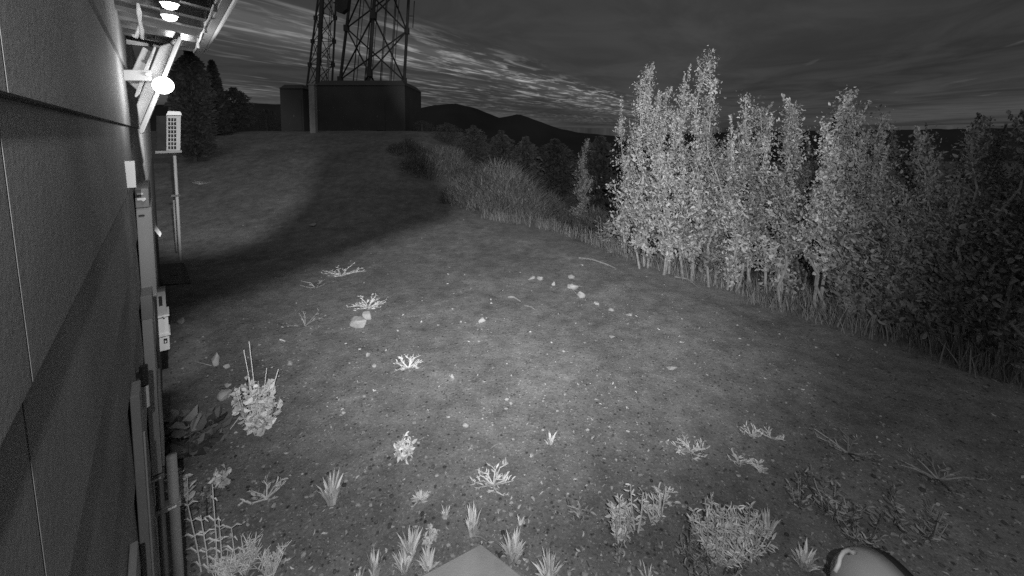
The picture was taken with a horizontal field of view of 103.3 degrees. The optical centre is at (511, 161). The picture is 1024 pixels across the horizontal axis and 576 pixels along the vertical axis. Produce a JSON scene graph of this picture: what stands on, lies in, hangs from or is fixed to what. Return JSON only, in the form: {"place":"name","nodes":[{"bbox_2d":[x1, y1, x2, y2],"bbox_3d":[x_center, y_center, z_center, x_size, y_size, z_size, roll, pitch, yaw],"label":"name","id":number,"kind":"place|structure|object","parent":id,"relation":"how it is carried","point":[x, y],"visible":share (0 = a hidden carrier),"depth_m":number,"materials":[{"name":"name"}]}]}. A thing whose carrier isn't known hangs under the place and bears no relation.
{"place":"outdoors","nodes":[
{"label":"outdoors","id":0,"kind":"place"},
{"bbox_2d":[132,0,1023,136],"label":"sky","id":1,"kind":"structure","parent":0,"point":[561,64],"materials":[{"name":"grey"}]},
{"bbox_2d":[150,103,1023,161],"bbox_3d":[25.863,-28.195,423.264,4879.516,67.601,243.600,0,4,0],"label":"hills","id":2,"kind":"structure","parent":0,"point":[516,127],"depth_m":388.00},
{"bbox_2d":[151,131,1023,575],"bbox_3d":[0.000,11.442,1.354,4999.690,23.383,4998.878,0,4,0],"label":"ground","id":3,"kind":"structure","parent":0,"point":[257,183],"depth_m":5.12,"materials":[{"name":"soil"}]},
{"bbox_2d":[0,0,237,575],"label":"building","id":4,"kind":"structure","parent":3,"relation":"on","point":[72,139],"depth_m":0.64,"materials":[{"name":"grey paint"}]},
{"bbox_2d":[125,161,136,187],"bbox_3d":[-1.624,0.054,1.723,0.035,0.114,0.020,-3,5,-41],"label":"wall plate","id":5,"kind":"object","parent":4,"relation":"attached to","point":[130,173],"depth_m":1.72,"materials":[{"name":"white paint"}]},
{"bbox_2d":[127,541,140,575],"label":"wall batten","id":6,"kind":"object","parent":4,"relation":"attached to","point":[133,565],"depth_m":1.05,"materials":[{"name":"grey paint"}]},
{"bbox_2d":[131,3,143,38],"bbox_3d":[-1.367,-0.513,1.483,0.062,0.122,0.027,2,4,26],"label":"hanging cable","id":7,"kind":"object","parent":4,"relation":"hanging from","point":[140,29],"visible":1,"depth_m":1.48,"materials":[{"name":"white paint"}]},
{"bbox_2d":[130,380,154,575],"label":"wall batten","id":8,"kind":"object","parent":4,"relation":"attached to","point":[142,492],"depth_m":1.34,"materials":[{"name":"grey paint"}]},
{"bbox_2d":[136,364,149,408],"bbox_3d":[-1.518,0.925,1.663,0.027,0.176,0.045,4,6,45],"label":"wall sensor","id":9,"kind":"object","parent":4,"relation":"attached to","point":[142,374],"depth_m":1.66,"materials":[{"name":"white paint"}]},
{"bbox_2d":[135,180,156,296],"bbox_3d":[-2.118,0.426,2.352,0.062,0.594,0.524,-3,5,-41],"label":"cable cabinet","id":10,"kind":"object","parent":4,"relation":"attached to","point":[146,234],"visible":0.95,"depth_m":2.17,"materials":[{"name":"metal"}]},
{"bbox_2d":[123,36,180,133],"bbox_3d":[-1.875,-0.393,2.099,0.384,0.498,0.194,0,4,0],"label":"floodlight","id":11,"kind":"object","parent":4,"relation":"attached to","point":[158,82],"visible":0.94,"depth_m":2.11,"materials":[{"name":"white paint"}]},
{"bbox_2d":[140,286,164,475],"bbox_3d":[-1.961,1.159,2.216,0.053,0.967,0.312,-3,5,-41],"label":"cable duct","id":12,"kind":"object","parent":4,"relation":"attached to","point":[156,430],"visible":0.92,"depth_m":2.11,"materials":[{"name":"metal"}]},
{"bbox_2d":[152,466,169,575],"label":"conduit pipe","id":13,"kind":"object","parent":4,"relation":"attached to","point":[161,522],"visible":0.72,"depth_m":2.25,"materials":[{"name":"grey paint"}]},
{"bbox_2d":[156,286,170,351],"bbox_3d":[-4.310,1.940,5.017,0.107,0.736,0.334,-3,5,-41],"label":"switch box","id":14,"kind":"object","parent":4,"relation":"attached to","point":[163,324],"visible":0.91,"depth_m":4.94,"materials":[{"name":"white paint"}]},
{"bbox_2d":[155,452,183,575],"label":"conduit pipe","id":15,"kind":"object","parent":4,"relation":"attached to","point":[172,504],"visible":1,"depth_m":2.27,"materials":[{"name":"grey paint"}]},
{"bbox_2d":[193,0,218,52],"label":"string lights","id":16,"kind":"object","parent":4,"relation":"attached to","point":[214,7],"visible":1,"depth_m":1.75,"materials":[{"name":"white paint"}]},
{"bbox_2d":[160,263,190,285],"bbox_3d":[-7.717,2.607,9.243,0.474,0.162,2.075,-4,5,-42],"label":"ground hatch","id":17,"kind":"object","parent":3,"relation":"on","point":[174,274],"visible":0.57,"depth_m":9.14,"materials":[{"name":"black plastic"}]},
{"bbox_2d":[171,153,182,260],"bbox_3d":[-8.382,1.151,10.136,0.175,3.108,0.130,0,4,0],"label":"support pole","id":18,"kind":"object","parent":3,"relation":"on","point":[176,195],"visible":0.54,"depth_m":10.12,"materials":[{"name":"metal"}]},
{"bbox_2d":[155,111,181,153],"bbox_3d":[-7.334,-0.626,8.643,0.919,0.886,0.432,0,4,0],"label":"vented cabinet","id":19,"kind":"object","parent":18,"relation":"on","point":[168,129],"visible":1,"depth_m":8.48,"materials":[{"name":"metal"}]},
{"bbox_2d":[164,467,196,511],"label":"leafy weed","id":20,"kind":"object","parent":3,"relation":"on","point":[186,496],"visible":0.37,"depth_m":3.42,"materials":[{"name":"grey plant"}]},
{"bbox_2d":[161,51,220,161],"bbox_3d":[-14.913,-2.550,18.831,2.148,5.491,2.243,0,4,0],"label":"dark tree","id":21,"kind":"object","parent":3,"relation":"on","point":[187,76],"visible":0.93,"depth_m":18.57,"materials":[{"name":"grey plant"}]},
{"bbox_2d":[163,404,221,457],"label":"leafy weed","id":22,"kind":"object","parent":3,"relation":"on","point":[180,441],"visible":0.94,"depth_m":4.01,"materials":[{"name":"plant"}]},
{"bbox_2d":[181,500,207,571],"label":"stalk weed","id":23,"kind":"object","parent":3,"relation":"on","point":[193,549],"visible":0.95,"depth_m":2.96,"materials":[{"name":"grey plant"}]},
{"bbox_2d":[191,485,220,517],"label":"leafy weed","id":24,"kind":"object","parent":3,"relation":"on","point":[205,507],"visible":0.95,"depth_m":3.37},
{"bbox_2d":[193,406,232,447],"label":"leafy weed","id":25,"kind":"object","parent":3,"relation":"on","point":[216,437],"visible":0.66,"depth_m":4.15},
{"bbox_2d":[203,484,224,570],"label":"stalk weed","id":26,"kind":"object","parent":3,"relation":"on","point":[211,518],"visible":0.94,"depth_m":2.95,"materials":[{"name":"grey plant"}]},
{"bbox_2d":[207,464,231,488],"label":"leafy weed","id":27,"kind":"object","parent":3,"relation":"on","point":[220,483],"visible":0.97,"depth_m":3.65,"materials":[{"name":"grey plant"}]},
{"bbox_2d":[205,59,235,134],"bbox_3d":[-17.548,-3.689,23.774,2.141,4.645,2.309,0,4,0],"label":"dark tree","id":28,"kind":"object","parent":3,"relation":"on","point":[221,106],"visible":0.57,"depth_m":23.76,"materials":[{"name":"black plant"}]},
{"bbox_2d":[207,550,253,575],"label":"twig weed","id":29,"kind":"object","parent":3,"relation":"on","point":[226,571],"visible":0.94,"depth_m":2.92,"materials":[{"name":"grey plant"}]},
{"bbox_2d":[224,87,258,131],"bbox_3d":[-17.658,-3.251,25.896,2.721,3.022,2.746,0,4,0],"label":"dark tree","id":30,"kind":"object","parent":3,"relation":"on","point":[239,97],"visible":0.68,"depth_m":25.71,"materials":[{"name":"black plant"}]},
{"bbox_2d":[228,530,263,575],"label":"twig weed","id":31,"kind":"object","parent":3,"relation":"on","point":[249,555],"visible":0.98,"depth_m":2.94,"materials":[{"name":"grey plant"}]},
{"bbox_2d":[230,341,282,436],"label":"leafy weed","id":32,"kind":"object","parent":3,"relation":"on","point":[260,420],"visible":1,"depth_m":4.30,"materials":[{"name":"grey plant"}]},
{"bbox_2d":[238,475,287,505],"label":"flat weed","id":33,"kind":"object","parent":3,"relation":"on","point":[263,496],"visible":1,"depth_m":3.56,"materials":[{"name":"grey plant"}]},
{"bbox_2d":[254,540,291,575],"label":"twig weed","id":34,"kind":"object","parent":3,"relation":"on","point":[269,565],"visible":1,"depth_m":2.93,"materials":[{"name":"grey plant"}]},
{"bbox_2d":[279,85,309,130],"bbox_3d":[-14.290,-3.276,26.849,1.588,3.540,1.175,0,4,0],"label":"equipment shelter","id":35,"kind":"object","parent":3,"relation":"on","point":[294,103],"visible":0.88,"depth_m":26.34,"materials":[{"name":"metal"}]},
{"bbox_2d":[292,100,301,130],"bbox_3d":[-13.941,-3.018,26.315,0.558,2.000,0.073,0,4,0],"label":"door","id":36,"kind":"structure","parent":35,"relation":"in","point":[297,107],"depth_m":26.31,"materials":[{"name":"metal"}]},
{"bbox_2d":[308,84,317,132],"bbox_3d":[-12.176,-3.111,24.843,0.395,3.266,0.400,0,4,0],"label":"concrete post","id":37,"kind":"object","parent":3,"relation":"on","point":[313,114],"visible":0.82,"depth_m":24.69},
{"bbox_2d":[305,0,350,86],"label":"lattice tower","id":38,"kind":"structure","parent":3,"relation":"on","point":[342,6],"depth_m":30.25,"materials":[{"name":"metal"}]},
{"bbox_2d":[316,467,342,506],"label":"grass tuft","id":39,"kind":"object","parent":3,"relation":"on","point":[330,494],"visible":1,"depth_m":3.51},
{"bbox_2d":[317,81,421,130],"bbox_3d":[-10.371,-3.767,30.299,6.160,3.978,5.125,0,4,0],"label":"equipment shelter","id":40,"kind":"object","parent":3,"relation":"on","point":[368,105],"visible":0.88,"depth_m":27.82,"materials":[{"name":"metal"}]},
{"bbox_2d":[376,101,384,129],"bbox_3d":[-9.015,-3.153,27.809,0.589,2.000,0.073,0,4,0],"label":"door","id":41,"kind":"structure","parent":40,"relation":"in","point":[380,105],"depth_m":27.80,"materials":[{"name":"metal"}]},
{"bbox_2d":[366,547,383,575],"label":"grass tuft","id":42,"kind":"object","parent":3,"relation":"on","point":[373,570],"visible":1,"depth_m":2.95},
{"bbox_2d":[337,0,414,82],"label":"lattice tower","id":43,"kind":"structure","parent":3,"relation":"on","point":[369,68],"depth_m":35.95,"materials":[{"name":"metal"}]},
{"bbox_2d":[392,543,414,574],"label":"grass tuft","id":44,"kind":"object","parent":3,"relation":"on","point":[404,564],"visible":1,"depth_m":3.01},
{"bbox_2d":[393,431,416,463],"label":"leafy weed","id":45,"kind":"object","parent":3,"relation":"on","point":[407,450],"visible":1,"depth_m":3.98,"materials":[{"name":"white plant"}]},
{"bbox_2d":[396,525,421,556],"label":"grass tuft","id":46,"kind":"object","parent":3,"relation":"on","point":[410,544],"visible":0.87,"depth_m":3.12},
{"bbox_2d":[386,138,432,158],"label":"grass bush","id":47,"kind":"object","parent":3,"relation":"on","point":[405,147],"visible":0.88,"depth_m":20.44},
{"bbox_2d":[396,152,456,181],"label":"grass bush","id":48,"kind":"object","parent":3,"relation":"on","point":[417,162],"visible":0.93,"depth_m":18.32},
{"bbox_2d":[417,543,441,573],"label":"grass tuft","id":49,"kind":"object","parent":3,"relation":"on","point":[427,559],"visible":0.84,"depth_m":3.00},
{"bbox_2d":[422,523,438,547],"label":"leafy weed","id":50,"kind":"object","parent":3,"relation":"on","point":[433,533],"visible":0.98,"depth_m":3.22,"materials":[{"name":"grey plant"}]},
{"bbox_2d":[432,122,463,143],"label":"dark tree","id":51,"kind":"object","parent":3,"relation":"on","point":[449,129],"visible":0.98,"depth_m":24.27,"materials":[{"name":"black plant"}]},
{"bbox_2d":[420,142,480,178],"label":"grass bush","id":52,"kind":"object","parent":3,"relation":"on","point":[455,159],"visible":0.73,"depth_m":19.16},
{"bbox_2d":[430,175,492,207],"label":"grass bush","id":53,"kind":"object","parent":3,"relation":"on","point":[445,198],"visible":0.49,"depth_m":15.24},
{"bbox_2d":[423,544,520,575],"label":"concrete slab","id":54,"kind":"structure","parent":3,"relation":"on","point":[480,560],"depth_m":2.94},
{"bbox_2d":[456,125,489,163],"bbox_3d":[-2.120,-0.839,22.510,2.138,2.420,2.011,0,4,0],"label":"dark tree","id":55,"kind":"object","parent":3,"relation":"on","point":[481,152],"visible":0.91,"depth_m":22.28,"materials":[{"name":"black plant"}]},
{"bbox_2d":[464,502,481,537],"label":"grass tuft","id":56,"kind":"object","parent":3,"relation":"on","point":[471,522],"visible":0.96,"depth_m":3.21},
{"bbox_2d":[470,457,515,495],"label":"flat weed","id":57,"kind":"object","parent":3,"relation":"on","point":[493,483],"visible":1,"depth_m":3.70,"materials":[{"name":"white plant"}]},
{"bbox_2d":[483,130,515,174],"bbox_3d":[-0.500,-0.007,21.026,2.005,3.284,2.013,0,4,0],"label":"dark tree","id":58,"kind":"object","parent":3,"relation":"on","point":[501,140],"visible":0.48,"depth_m":20.77,"materials":[{"name":"black plant"}]},
{"bbox_2d":[433,155,579,221],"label":"grass bush","id":59,"kind":"object","parent":3,"relation":"on","point":[502,187],"visible":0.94,"depth_m":14.84,"materials":[{"name":"plant"}]},
{"bbox_2d":[499,526,526,564],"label":"grass tuft","id":60,"kind":"object","parent":3,"relation":"on","point":[513,549],"visible":1,"depth_m":3.04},
{"bbox_2d":[509,136,544,191],"bbox_3d":[0.663,0.542,20.102,1.988,3.708,1.928,0,4,0],"label":"dark tree","id":61,"kind":"object","parent":3,"relation":"on","point":[524,150],"visible":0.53,"depth_m":19.79,"materials":[{"name":"black plant"}]},
{"bbox_2d":[531,547,563,575],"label":"grass tuft","id":62,"kind":"object","parent":3,"relation":"on","point":[547,570],"visible":1,"depth_m":2.90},
{"bbox_2d":[529,138,580,197],"bbox_3d":[2.705,0.537,26.081,3.793,4.146,3.450,0,4,0],"label":"dark tree","id":63,"kind":"object","parent":3,"relation":"on","point":[554,149],"visible":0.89,"depth_m":25.55,"materials":[{"name":"grey plant"}]},
{"bbox_2d":[540,190,576,222],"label":"grass bush","id":64,"kind":"object","parent":3,"relation":"on","point":[562,214],"visible":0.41,"depth_m":19.04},
{"bbox_2d":[566,496,596,522],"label":"flat weed","id":65,"kind":"object","parent":3,"relation":"on","point":[573,508],"visible":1,"depth_m":3.41,"materials":[{"name":"grey plant"}]},
{"bbox_2d":[568,138,595,224],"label":"tall shrub","id":66,"kind":"object","parent":3,"relation":"on","point":[584,200],"visible":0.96,"depth_m":18.53,"materials":[{"name":"grey plant"}]},
{"bbox_2d":[565,205,618,233],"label":"grass bush","id":67,"kind":"object","parent":3,"relation":"on","point":[588,221],"visible":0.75,"depth_m":18.28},
{"bbox_2d":[162,194,1023,575],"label":"litter","id":68,"kind":"object","parent":3,"relation":"on","point":[574,486],"visible":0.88,"depth_m":3.51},
{"bbox_2d":[569,136,628,217],"bbox_3d":[4.776,0.936,22.176,3.384,4.728,3.580,0,4,0],"label":"dark tree","id":69,"kind":"object","parent":3,"relation":"on","point":[599,156],"visible":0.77,"depth_m":21.50,"materials":[{"name":"grey plant"}]},
{"bbox_2d":[605,493,637,547],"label":"leafy weed","id":70,"kind":"object","parent":3,"relation":"on","point":[620,531],"visible":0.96,"depth_m":3.17,"materials":[{"name":"grey plant"}]},
{"bbox_2d":[596,83,654,255],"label":"tall shrub","id":71,"kind":"object","parent":3,"relation":"on","point":[626,208],"visible":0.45,"depth_m":10.33,"materials":[{"name":"grey plant"}]},
{"bbox_2d":[618,483,649,533],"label":"leafy weed","id":72,"kind":"object","parent":3,"relation":"on","point":[639,523],"visible":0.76,"depth_m":3.24,"materials":[{"name":"grey plant"}]},
{"bbox_2d":[617,61,667,268],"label":"tall shrub","id":73,"kind":"object","parent":3,"relation":"on","point":[641,236],"visible":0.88,"depth_m":9.44,"materials":[{"name":"grey plant"}]},
{"bbox_2d":[639,487,669,524],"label":"leafy weed","id":74,"kind":"object","parent":3,"relation":"on","point":[656,507],"visible":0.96,"depth_m":3.35,"materials":[{"name":"grey plant"}]},
{"bbox_2d":[638,86,691,274],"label":"tall shrub","id":75,"kind":"object","parent":3,"relation":"on","point":[667,242],"visible":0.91,"depth_m":9.12,"materials":[{"name":"grey plant"}]},
{"bbox_2d":[652,482,680,507],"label":"flat weed","id":76,"kind":"object","parent":3,"relation":"on","point":[656,489],"visible":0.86,"depth_m":3.54,"materials":[{"name":"grey plant"}]},
{"bbox_2d":[645,96,688,250],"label":"tall shrub","id":77,"kind":"object","parent":3,"relation":"on","point":[671,197],"visible":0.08,"depth_m":12.83,"materials":[{"name":"grey plant"}]},
{"bbox_2d":[671,434,710,460],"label":"flat weed","id":78,"kind":"object","parent":3,"relation":"on","point":[693,450],"visible":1,"depth_m":4.06,"materials":[{"name":"grey plant"}]},
{"bbox_2d":[659,45,725,280],"bbox_3d":[3.868,0.151,8.752,1.054,5.105,1.283,-3,5,-36],"label":"tall shrub","id":79,"kind":"object","parent":3,"relation":"on","point":[687,238],"visible":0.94,"depth_m":8.70,"materials":[{"name":"grey plant"}]},
{"bbox_2d":[675,524,712,567],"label":"leafy weed","id":80,"kind":"object","parent":3,"relation":"on","point":[684,551],"visible":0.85,"depth_m":3.00,"materials":[{"name":"grey plant"}]},
{"bbox_2d":[672,95,753,286],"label":"tall shrub","id":81,"kind":"object","parent":3,"relation":"on","point":[712,239],"visible":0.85,"depth_m":8.30,"materials":[{"name":"grey plant"}]},
{"bbox_2d":[679,533,750,575],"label":"leafy weed","id":82,"kind":"object","parent":3,"relation":"on","point":[709,568],"visible":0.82,"depth_m":2.94,"materials":[{"name":"grey plant"}]},
{"bbox_2d":[687,492,753,568],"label":"leafy weed","id":83,"kind":"object","parent":3,"relation":"on","point":[716,542],"visible":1,"depth_m":2.99,"materials":[{"name":"grey plant"}]},
{"bbox_2d":[710,90,761,290],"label":"tall shrub","id":84,"kind":"object","parent":3,"relation":"on","point":[732,268],"visible":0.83,"depth_m":8.09,"materials":[{"name":"grey plant"}]},
{"bbox_2d":[481,207,1023,388],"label":"grass","id":85,"kind":"structure","parent":3,"relation":"on","point":[970,361],"depth_m":6.90,"materials":[{"name":"plant"}]},
{"bbox_2d":[727,501,778,561],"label":"leafy weed","id":86,"kind":"object","parent":3,"relation":"on","point":[755,529],"visible":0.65,"depth_m":3.05,"materials":[{"name":"grey plant"}]},
{"bbox_2d":[732,97,775,292],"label":"tall shrub","id":87,"kind":"object","parent":3,"relation":"on","point":[761,185],"visible":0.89,"depth_m":7.86,"materials":[{"name":"grey plant"}]},
{"bbox_2d":[737,118,785,268],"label":"tall shrub","id":88,"kind":"object","parent":3,"relation":"on","point":[769,229],"visible":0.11,"depth_m":12.44,"materials":[{"name":"grey plant"}]},
{"bbox_2d":[758,508,779,537],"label":"grass tuft","id":89,"kind":"object","parent":3,"relation":"on","point":[765,519],"visible":0.65,"depth_m":3.23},
{"bbox_2d":[736,94,813,301],"bbox_3d":[5.013,0.760,7.748,1.094,4.060,1.046,0,4,0],"label":"tall shrub","id":90,"kind":"object","parent":3,"relation":"on","point":[768,256],"visible":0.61,"depth_m":7.66,"materials":[{"name":"grey plant"}]},
{"bbox_2d":[759,103,808,305],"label":"tall shrub","id":91,"kind":"object","parent":3,"relation":"on","point":[787,213],"visible":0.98,"depth_m":7.21,"materials":[{"name":"grey plant"}]},
{"bbox_2d":[761,108,841,283],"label":"tall shrub","id":92,"kind":"object","parent":3,"relation":"on","point":[806,185],"visible":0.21,"depth_m":10.75,"materials":[{"name":"grey plant"}]},
{"bbox_2d":[785,472,822,512],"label":"leafy weed","id":93,"kind":"object","parent":3,"relation":"on","point":[798,496],"visible":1,"depth_m":3.50,"materials":[{"name":"grey plant"}]},
{"bbox_2d":[791,539,823,571],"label":"grass tuft","id":94,"kind":"object","parent":3,"relation":"on","point":[804,560],"visible":1,"depth_m":2.99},
{"bbox_2d":[777,87,864,315],"bbox_3d":[5.329,0.774,6.921,1.099,4.127,1.114,-3,5,-41],"label":"tall shrub","id":95,"kind":"object","parent":3,"relation":"on","point":[826,175],"visible":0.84,"depth_m":6.84,"materials":[{"name":"grey plant"}]},
{"bbox_2d":[799,464,875,523],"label":"leafy weed","id":96,"kind":"object","parent":3,"relation":"on","point":[829,504],"visible":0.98,"depth_m":3.33,"materials":[{"name":"grey plant"}]},
{"bbox_2d":[800,100,885,323],"bbox_3d":[5.494,0.912,6.746,0.951,3.838,1.091,-3,5,-36],"label":"tall shrub","id":97,"kind":"object","parent":3,"relation":"on","point":[842,290],"visible":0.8,"depth_m":6.61,"materials":[{"name":"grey plant"}]},
{"bbox_2d":[815,428,883,462],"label":"flat weed","id":98,"kind":"object","parent":3,"relation":"on","point":[849,449],"visible":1,"depth_m":4.11,"materials":[{"name":"grey plant"}]},
{"bbox_2d":[830,495,890,554],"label":"leafy weed","id":99,"kind":"object","parent":3,"relation":"on","point":[870,542],"visible":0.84,"depth_m":3.21,"materials":[{"name":"grey plant"}]},
{"bbox_2d":[826,104,904,332],"bbox_3d":[5.718,0.964,6.546,1.125,3.787,1.268,0,4,0],"label":"tall shrub","id":100,"kind":"object","parent":3,"relation":"on","point":[879,158],"visible":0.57,"depth_m":6.50,"materials":[{"name":"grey plant"}]},
{"bbox_2d":[832,113,903,291],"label":"tall shrub","id":101,"kind":"object","parent":3,"relation":"on","point":[879,239],"visible":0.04,"depth_m":9.83,"materials":[{"name":"grey plant"}]},
{"bbox_2d":[830,545,913,575],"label":"round tank","id":102,"kind":"object","parent":3,"relation":"on","point":[860,560],"visible":1,"depth_m":2.55,"materials":[{"name":"paint"}]},
{"bbox_2d":[825,124,956,340],"bbox_3d":[5.872,1.153,6.238,1.653,3.451,1.208,0,4,0],"label":"tall shrub","id":103,"kind":"object","parent":3,"relation":"on","point":[906,269],"visible":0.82,"depth_m":6.15,"materials":[{"name":"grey plant"}]},
{"bbox_2d":[869,122,963,288],"bbox_3d":[10.131,1.342,10.188,2.240,4.694,2.031,-4,5,-41],"label":"tall shrub","id":104,"kind":"object","parent":3,"relation":"on","point":[894,158],"visible":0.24,"depth_m":10.03,"materials":[{"name":"grey plant"}]},
{"bbox_2d":[884,480,953,544],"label":"leafy weed","id":105,"kind":"object","parent":3,"relation":"on","point":[934,534],"visible":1,"depth_m":3.21,"materials":[{"name":"grey plant"}]},
{"bbox_2d":[895,442,991,497],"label":"flat weed","id":106,"kind":"object","parent":3,"relation":"on","point":[941,479],"visible":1,"depth_m":3.78,"materials":[{"name":"grey plant"}]},
{"bbox_2d":[897,115,996,354],"bbox_3d":[6.301,1.109,5.865,0.997,3.530,1.182,0,4,0],"label":"tall shrub","id":107,"kind":"object","parent":3,"relation":"on","point":[944,300],"visible":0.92,"depth_m":5.70,"materials":[{"name":"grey plant"}]},
{"bbox_2d":[895,112,1022,296],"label":"tall shrub","id":108,"kind":"object","parent":3,"relation":"on","point":[996,157],"visible":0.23,"depth_m":9.48,"materials":[{"name":"grey plant"}]},
{"bbox_2d":[929,109,1023,370],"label":"tall shrub","id":109,"kind":"object","parent":3,"relation":"on","point":[1000,330],"visible":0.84,"depth_m":5.22,"materials":[{"name":"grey plant"}]},
{"bbox_2d":[969,116,1023,316],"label":"tall shrub","id":110,"kind":"object","parent":3,"relation":"on","point":[1004,178],"visible":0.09,"depth_m":10.93,"materials":[{"name":"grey plant"}]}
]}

